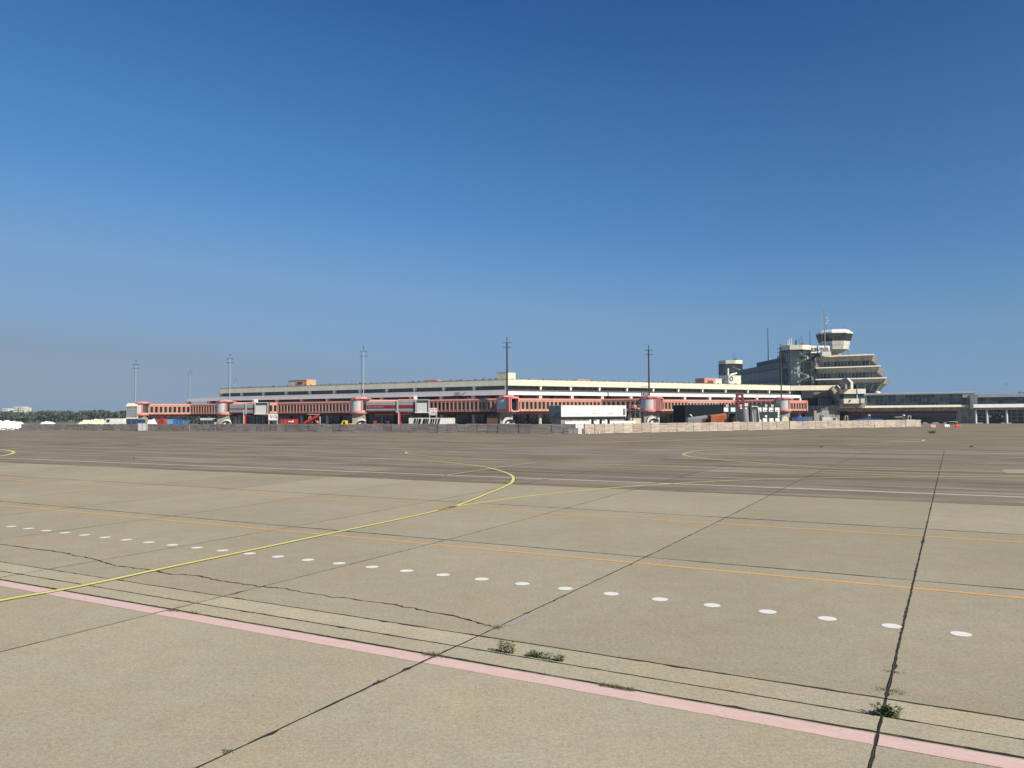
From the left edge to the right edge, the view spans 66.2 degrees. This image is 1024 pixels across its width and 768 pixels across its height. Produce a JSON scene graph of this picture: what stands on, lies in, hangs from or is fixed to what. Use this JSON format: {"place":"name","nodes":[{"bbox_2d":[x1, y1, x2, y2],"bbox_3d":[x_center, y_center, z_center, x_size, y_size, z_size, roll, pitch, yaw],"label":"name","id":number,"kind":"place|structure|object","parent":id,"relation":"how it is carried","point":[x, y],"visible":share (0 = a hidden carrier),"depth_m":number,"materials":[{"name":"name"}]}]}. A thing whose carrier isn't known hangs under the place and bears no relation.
{"place":"outdoors","nodes":[
{"label":"outdoors","id":0,"kind":"place"},
{"bbox_2d":[22,419,156,423],"bbox_3d":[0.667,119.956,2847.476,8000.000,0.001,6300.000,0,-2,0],"label":"ground","id":1,"kind":"structure","parent":0,"point":[57,422],"depth_m":652.91,"materials":[{"name":"grey concrete"}]},
{"bbox_2d":[2,408,12,411],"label":"distant block","id":2,"kind":"structure","parent":1,"relation":"on","point":[6,409],"depth_m":950.42,"materials":[{"name":"white concrete"}]},
{"bbox_2d":[13,407,31,421],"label":"distant block","id":3,"kind":"structure","parent":1,"relation":"on","point":[21,409],"depth_m":901.57,"materials":[{"name":"white concrete"}]},
{"bbox_2d":[0,409,199,421],"bbox_3d":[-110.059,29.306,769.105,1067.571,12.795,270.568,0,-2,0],"label":"distant wood","id":4,"kind":"object","parent":1,"relation":"on","point":[47,415],"visible":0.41,"depth_m":645.40,"materials":[{"name":"green plant"}]},
{"bbox_2d":[21,424,575,433],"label":"plank wall","id":5,"kind":"structure","parent":0,"point":[485,428],"depth_m":152.07,"materials":[{"name":"grey wood"}]},
{"bbox_2d":[0,435,1023,767],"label":"apron","id":6,"kind":"object","parent":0,"point":[738,607],"visible":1,"depth_m":12.05,"materials":[{"name":"concrete"}]},
{"bbox_2d":[421,649,447,658],"bbox_3d":[-0.951,3.275,9.562,0.391,0.050,0.260,-1,-2,13],"label":"grass tuft","id":7,"kind":"object","parent":6,"relation":"on","point":[431,655],"visible":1,"depth_m":9.53,"materials":[{"name":"green plant"}]},
{"bbox_2d":[496,640,516,653],"bbox_3d":[-0.077,3.224,9.659,0.306,0.155,0.122,-2,-3,29],"label":"weed","id":8,"kind":"object","parent":6,"relation":"on","point":[506,646],"visible":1,"depth_m":9.64,"materials":[{"name":"green plant"}]},
{"bbox_2d":[526,649,566,661],"bbox_3d":[0.405,3.244,9.401,0.553,0.089,0.116,-2,-3,29],"label":"weed","id":9,"kind":"object","parent":6,"relation":"on","point":[534,654],"visible":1,"depth_m":9.40,"materials":[{"name":"green plant"}]},
{"bbox_2d":[598,681,634,690],"bbox_3d":[1.117,3.214,8.361,0.447,0.050,0.155,-1,-3,23],"label":"grass tuft","id":10,"kind":"object","parent":6,"relation":"on","point":[617,686],"visible":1,"depth_m":8.34,"materials":[{"name":"green plant"}]},
{"bbox_2d":[869,701,902,718],"bbox_3d":[3.604,3.137,7.567,0.327,0.121,0.156,-1,-3,24],"label":"weed","id":11,"kind":"object","parent":6,"relation":"on","point":[887,708],"visible":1,"depth_m":7.55,"materials":[{"name":"green plant"}]},
{"bbox_2d":[876,686,904,694],"bbox_3d":[3.987,3.205,8.217,0.252,0.025,0.343,1,-3,-33],"label":"grass tuft","id":12,"kind":"object","parent":6,"relation":"on","point":[889,690],"visible":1,"depth_m":8.23,"materials":[{"name":"green plant"}]},
{"bbox_2d":[0,423,1023,450],"bbox_3d":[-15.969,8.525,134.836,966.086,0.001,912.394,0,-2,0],"label":"tarmac","id":13,"kind":"structure","parent":0,"point":[993,437],"depth_m":107.05,"materials":[{"name":"grey asphalt"}]},
{"bbox_2d":[0,420,23,429],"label":"tarpaulin heap","id":14,"kind":"object","parent":13,"relation":"on","point":[8,424],"visible":0.65,"depth_m":206.93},
{"bbox_2d":[41,421,55,423],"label":"wrapped heap","id":15,"kind":"object","parent":13,"relation":"on","point":[47,422],"visible":0.56,"depth_m":298.38,"materials":[{"name":"white plastic"}]},
{"bbox_2d":[78,419,103,423],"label":"wrapped heap","id":16,"kind":"object","parent":13,"relation":"on","point":[97,421],"visible":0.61,"depth_m":230.50,"materials":[{"name":"beige plastic"}]},
{"bbox_2d":[104,419,125,423],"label":"trailer","id":17,"kind":"object","parent":13,"relation":"on","point":[114,421],"visible":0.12,"depth_m":226.75,"materials":[{"name":"white paint"}]},
{"bbox_2d":[126,403,138,419],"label":"docking cabin","id":18,"kind":"object","parent":13,"relation":"on","point":[131,410],"visible":0.83,"depth_m":229.49,"materials":[{"name":"grey metal"}]},
{"bbox_2d":[127,419,144,423],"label":"container","id":19,"kind":"object","parent":13,"relation":"on","point":[135,421],"visible":0.41,"depth_m":211.83,"materials":[{"name":"blue metal"}]},
{"bbox_2d":[138,423,147,430],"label":"steel cabinet","id":20,"kind":"object","parent":13,"relation":"on","point":[142,426],"visible":0.86,"depth_m":179.46,"materials":[{"name":"grey metal"}]},
{"bbox_2d":[147,419,156,423],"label":"tarpaulin heap","id":21,"kind":"object","parent":13,"relation":"on","point":[153,421],"visible":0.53,"depth_m":213.08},
{"bbox_2d":[157,419,166,423],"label":"container","id":22,"kind":"object","parent":13,"relation":"on","point":[161,421],"visible":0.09,"depth_m":210.78,"materials":[{"name":"red metal"}]},
{"bbox_2d":[135,402,190,422],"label":"boarding rotunda","id":23,"kind":"structure","parent":13,"relation":"on","point":[146,410],"depth_m":233.05,"materials":[{"name":"pink paint"}]},
{"bbox_2d":[132,360,138,401],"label":"floodlight mast","id":24,"kind":"object","parent":23,"relation":"on","point":[135,382],"visible":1,"depth_m":232.13,"materials":[{"name":"metal"}]},
{"bbox_2d":[167,419,172,423],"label":"container","id":25,"kind":"object","parent":13,"relation":"on","point":[169,421],"visible":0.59,"depth_m":213.81,"materials":[{"name":"blue metal"}]},
{"bbox_2d":[173,419,183,423],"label":"container","id":26,"kind":"object","parent":13,"relation":"on","point":[178,421],"visible":0.52,"depth_m":213.82,"materials":[{"name":"blue metal"}]},
{"bbox_2d":[191,420,199,423],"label":"container","id":27,"kind":"object","parent":13,"relation":"on","point":[195,421],"visible":0.34,"depth_m":215.81,"materials":[{"name":"metal"}]},
{"bbox_2d":[200,420,213,423],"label":"container","id":28,"kind":"object","parent":13,"relation":"on","point":[206,421],"visible":0.41,"depth_m":209.81,"materials":[{"name":"metal"}]},
{"bbox_2d":[200,418,216,423],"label":"van","id":29,"kind":"object","parent":13,"relation":"on","point":[215,420],"visible":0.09,"depth_m":212.76,"materials":[{"name":"white paint"}]},
{"bbox_2d":[222,419,230,423],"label":"ground power unit","id":30,"kind":"object","parent":13,"relation":"on","point":[226,421],"visible":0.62,"depth_m":198.88,"materials":[{"name":"white paint"}]},
{"bbox_2d":[216,400,277,423],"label":"boarding rotunda","id":31,"kind":"structure","parent":13,"relation":"on","point":[223,413],"depth_m":212.56,"materials":[{"name":"pink paint"}]},
{"bbox_2d":[228,354,232,399],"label":"floodlight mast","id":32,"kind":"object","parent":31,"relation":"on","point":[228,377],"visible":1,"depth_m":214.63,"materials":[{"name":"metal"}]},
{"bbox_2d":[230,399,269,423],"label":"jet bridge","id":33,"kind":"structure","parent":13,"relation":"on","point":[256,408],"depth_m":212.07,"materials":[{"name":"grey metal"}]},
{"bbox_2d":[268,414,277,423],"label":"gate sign board","id":34,"kind":"object","parent":13,"relation":"on","point":[272,416],"visible":0.92,"depth_m":191.78,"materials":[{"name":"white paint"}]},
{"bbox_2d":[281,419,297,423],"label":"container","id":35,"kind":"object","parent":13,"relation":"on","point":[289,421],"visible":0.57,"depth_m":177.84,"materials":[{"name":"red metal"}]},
{"bbox_2d":[304,414,319,423],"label":"belt loader","id":36,"kind":"object","parent":13,"relation":"on","point":[312,418],"visible":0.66,"depth_m":175.66,"materials":[{"name":"red paint"}]},
{"bbox_2d":[341,420,356,423],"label":"baggage loader","id":37,"kind":"object","parent":13,"relation":"on","point":[345,422],"visible":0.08,"depth_m":167.45,"materials":[{"name":"yellow paint"}]},
{"bbox_2d":[357,418,366,423],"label":"ground power unit","id":38,"kind":"object","parent":13,"relation":"on","point":[361,421],"visible":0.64,"depth_m":166.90,"materials":[{"name":"white paint"}]},
{"bbox_2d":[350,397,412,422],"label":"boarding rotunda","id":39,"kind":"structure","parent":13,"relation":"on","point":[358,411],"depth_m":189.82,"materials":[{"name":"pink paint"}]},
{"bbox_2d":[360,346,366,396],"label":"floodlight mast","id":40,"kind":"object","parent":39,"relation":"on","point":[363,372],"visible":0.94,"depth_m":191.63,"materials":[{"name":"metal"}]},
{"bbox_2d":[366,396,428,423],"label":"jet bridge","id":41,"kind":"structure","parent":13,"relation":"on","point":[400,406],"depth_m":189.44,"materials":[{"name":"grey metal"}]},
{"bbox_2d":[409,418,439,423],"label":"passenger stairs","id":42,"kind":"structure","parent":13,"relation":"on","point":[424,420],"depth_m":166.81,"materials":[{"name":"grey metal"}]},
{"bbox_2d":[429,408,436,417],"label":"gate sign board","id":43,"kind":"object","parent":13,"relation":"on","point":[432,411],"visible":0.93,"depth_m":171.84,"materials":[{"name":"white paint"}]},
{"bbox_2d":[439,418,454,423],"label":"box trailer","id":44,"kind":"object","parent":13,"relation":"on","point":[447,420],"visible":0.62,"depth_m":166.87,"materials":[{"name":"white paint"}]},
{"bbox_2d":[487,418,497,423],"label":"wooden box","id":45,"kind":"object","parent":13,"relation":"on","point":[492,420],"visible":0.63,"depth_m":177.84,"materials":[{"name":"brown wood"}]},
{"bbox_2d":[187,378,801,423],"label":"terminal building","id":46,"kind":"structure","parent":13,"relation":"on","point":[519,388],"depth_m":212.81,"materials":[{"name":"concrete"}]},
{"bbox_2d":[287,379,315,385],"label":"roof plant box","id":47,"kind":"object","parent":46,"relation":"on","point":[300,382],"visible":0.67,"depth_m":241.88,"materials":[{"name":"metal"}]},
{"bbox_2d":[190,398,499,415],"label":"passenger gallery","id":48,"kind":"object","parent":46,"relation":"on","point":[461,406],"visible":0.62,"depth_m":208.47,"materials":[{"name":"pink paint"}]},
{"bbox_2d":[497,372,515,378],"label":"roof plant box","id":49,"kind":"object","parent":46,"relation":"on","point":[502,375],"visible":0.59,"depth_m":204.25,"materials":[{"name":"metal"}]},
{"bbox_2d":[513,398,807,413],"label":"passenger gallery","id":50,"kind":"object","parent":46,"relation":"on","point":[534,405],"visible":0.3,"depth_m":195.29,"materials":[{"name":"pink paint"}]},
{"bbox_2d":[695,378,721,383],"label":"roof plant box","id":51,"kind":"object","parent":46,"relation":"on","point":[709,380],"visible":0.75,"depth_m":243.44,"materials":[{"name":"pink paint"}]},
{"bbox_2d":[719,368,740,383],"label":"roof plant box","id":52,"kind":"object","parent":46,"relation":"on","point":[732,378],"visible":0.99,"depth_m":245.36,"materials":[{"name":"metal"}]},
{"bbox_2d":[496,395,518,423],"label":"boarding rotunda","id":53,"kind":"structure","parent":13,"relation":"on","point":[507,405],"depth_m":179.79,"materials":[{"name":"metal"}]},
{"bbox_2d":[503,337,510,394],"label":"floodlight mast","id":54,"kind":"object","parent":53,"relation":"on","point":[506,347],"visible":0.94,"depth_m":182.07,"materials":[{"name":"metal"}]},
{"bbox_2d":[512,399,515,410],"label":"doorway","id":55,"kind":"structure","parent":53,"relation":"in","point":[513,400],"depth_m":180.09,"materials":[{"name":"grey glass"}]},
{"bbox_2d":[503,417,514,423],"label":"ground power unit","id":56,"kind":"object","parent":13,"relation":"on","point":[507,420],"visible":0.65,"depth_m":172.89,"materials":[{"name":"white paint"}]},
{"bbox_2d":[568,428,577,433],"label":"storage crate","id":57,"kind":"object","parent":13,"relation":"on","point":[573,430],"visible":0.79,"depth_m":124.59,"materials":[{"name":"grey metal"}]},
{"bbox_2d":[549,405,635,428],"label":"office container block","id":58,"kind":"structure","parent":13,"relation":"on","point":[585,414],"depth_m":153.13,"materials":[{"name":"white paint"}]},
{"bbox_2d":[601,396,663,422],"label":"boarding rotunda","id":59,"kind":"structure","parent":13,"relation":"on","point":[651,405],"depth_m":192.04,"materials":[{"name":"pink paint"}]},
{"bbox_2d":[645,345,652,395],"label":"floodlight mast","id":60,"kind":"object","parent":59,"relation":"on","point":[648,354],"visible":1,"depth_m":192.97,"materials":[{"name":"metal"}]},
{"bbox_2d":[641,386,648,395],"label":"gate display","id":61,"kind":"object","parent":60,"relation":"attached to","point":[644,394],"visible":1,"depth_m":192.64,"materials":[{"name":"metal"}]},
{"bbox_2d":[632,418,640,422],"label":"yellow box","id":62,"kind":"object","parent":13,"relation":"on","point":[637,420],"visible":0.39,"depth_m":164.86,"materials":[{"name":"beige metal"}]},
{"bbox_2d":[646,416,658,422],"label":"ground power unit","id":63,"kind":"object","parent":13,"relation":"on","point":[650,419],"visible":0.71,"depth_m":176.89,"materials":[{"name":"white paint"}]},
{"bbox_2d":[686,414,709,422],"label":"truck","id":64,"kind":"object","parent":13,"relation":"on","point":[702,419],"visible":0.55,"depth_m":160.63,"materials":[{"name":"grey metal"}]},
{"bbox_2d":[710,413,728,421],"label":"bridge tube","id":65,"kind":"object","parent":13,"relation":"on","point":[723,417],"visible":0.54,"depth_m":159.64,"materials":[{"name":"orange metal"}]},
{"bbox_2d":[673,401,779,422],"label":"black hall","id":66,"kind":"structure","parent":13,"relation":"on","point":[767,413],"depth_m":185.59,"materials":[{"name":"metal"}]},
{"bbox_2d":[719,360,742,375],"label":"stair tower","id":67,"kind":"structure","parent":13,"relation":"on","point":[733,365],"depth_m":332.48,"materials":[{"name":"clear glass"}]},
{"bbox_2d":[729,413,736,421],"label":"bridge drive unit","id":68,"kind":"object","parent":13,"relation":"on","point":[732,417],"visible":0.41,"depth_m":164.24,"materials":[{"name":"metal"}]},
{"bbox_2d":[735,393,747,413],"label":"lifting gantry","id":69,"kind":"object","parent":13,"relation":"on","point":[742,400],"visible":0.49,"depth_m":162.80,"materials":[{"name":"metal"}]},
{"bbox_2d":[737,406,759,421],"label":"dismantled cabin","id":70,"kind":"object","parent":13,"relation":"on","point":[750,414],"visible":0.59,"depth_m":157.38,"materials":[{"name":"grey metal"}]},
{"bbox_2d":[577,419,920,433],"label":"plank wall","id":71,"kind":"structure","parent":13,"relation":"on","point":[593,428],"depth_m":146.73,"materials":[{"name":"brown wood"}]},
{"bbox_2d":[734,397,793,418],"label":"boarding rotunda","id":72,"kind":"structure","parent":13,"relation":"on","point":[784,403],"depth_m":214.94,"materials":[{"name":"pink paint"}]},
{"bbox_2d":[777,344,783,396],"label":"floodlight mast","id":73,"kind":"object","parent":72,"relation":"on","point":[780,348],"visible":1,"depth_m":216.53,"materials":[{"name":"metal"}]},
{"bbox_2d":[780,416,788,420],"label":"ground power unit","id":74,"kind":"object","parent":13,"relation":"on","point":[783,418],"visible":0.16,"depth_m":203.89,"materials":[{"name":"beige metal"}]},
{"bbox_2d":[789,417,796,420],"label":"container","id":75,"kind":"object","parent":13,"relation":"on","point":[792,418],"visible":0.38,"depth_m":211.82,"materials":[{"name":"grey metal"}]},
{"bbox_2d":[779,345,811,416],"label":"stair tower","id":76,"kind":"structure","parent":13,"relation":"on","point":[793,354],"depth_m":259.54,"materials":[{"name":"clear glass"}]},
{"bbox_2d":[724,346,889,420],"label":"building","id":77,"kind":"structure","parent":13,"relation":"on","point":[841,382],"depth_m":256.64,"materials":[{"name":"grey concrete"}]},
{"bbox_2d":[822,308,827,351],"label":"antenna mast","id":78,"kind":"object","parent":77,"relation":"on","point":[824,318],"visible":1,"depth_m":258.83,"materials":[{"name":"grey metal"}]},
{"bbox_2d":[816,325,852,355],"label":"control tower","id":79,"kind":"structure","parent":77,"relation":"on","point":[838,341],"depth_m":272.78,"materials":[{"name":"concrete"}]},
{"bbox_2d":[819,417,837,420],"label":"trailer","id":80,"kind":"object","parent":13,"relation":"on","point":[828,418],"visible":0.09,"depth_m":213.74,"materials":[{"name":"white metal"}]},
{"bbox_2d":[840,391,977,423],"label":"concourse building","id":81,"kind":"structure","parent":13,"relation":"on","point":[931,407],"depth_m":240.85,"materials":[{"name":"concrete"}]},
{"bbox_2d":[945,421,957,423],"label":"cart","id":82,"kind":"object","parent":13,"relation":"on","point":[951,422],"visible":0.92,"depth_m":212.77,"materials":[{"name":"grey metal"}]},
{"bbox_2d":[963,393,1023,423],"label":"colonnade hall","id":83,"kind":"structure","parent":13,"relation":"on","point":[1010,408],"depth_m":229.62,"materials":[{"name":"white paint"}]},
{"bbox_2d":[0,0,1023,412],"label":"sky","id":84,"kind":"structure","parent":0,"point":[287,189],"materials":[{"name":"blue"}]},
{"bbox_2d":[625,405,640,420],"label":"work platform","id":85,"kind":"structure","parent":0,"point":[635,412],"depth_m":171.07,"materials":[{"name":"grey metal"}]}
]}

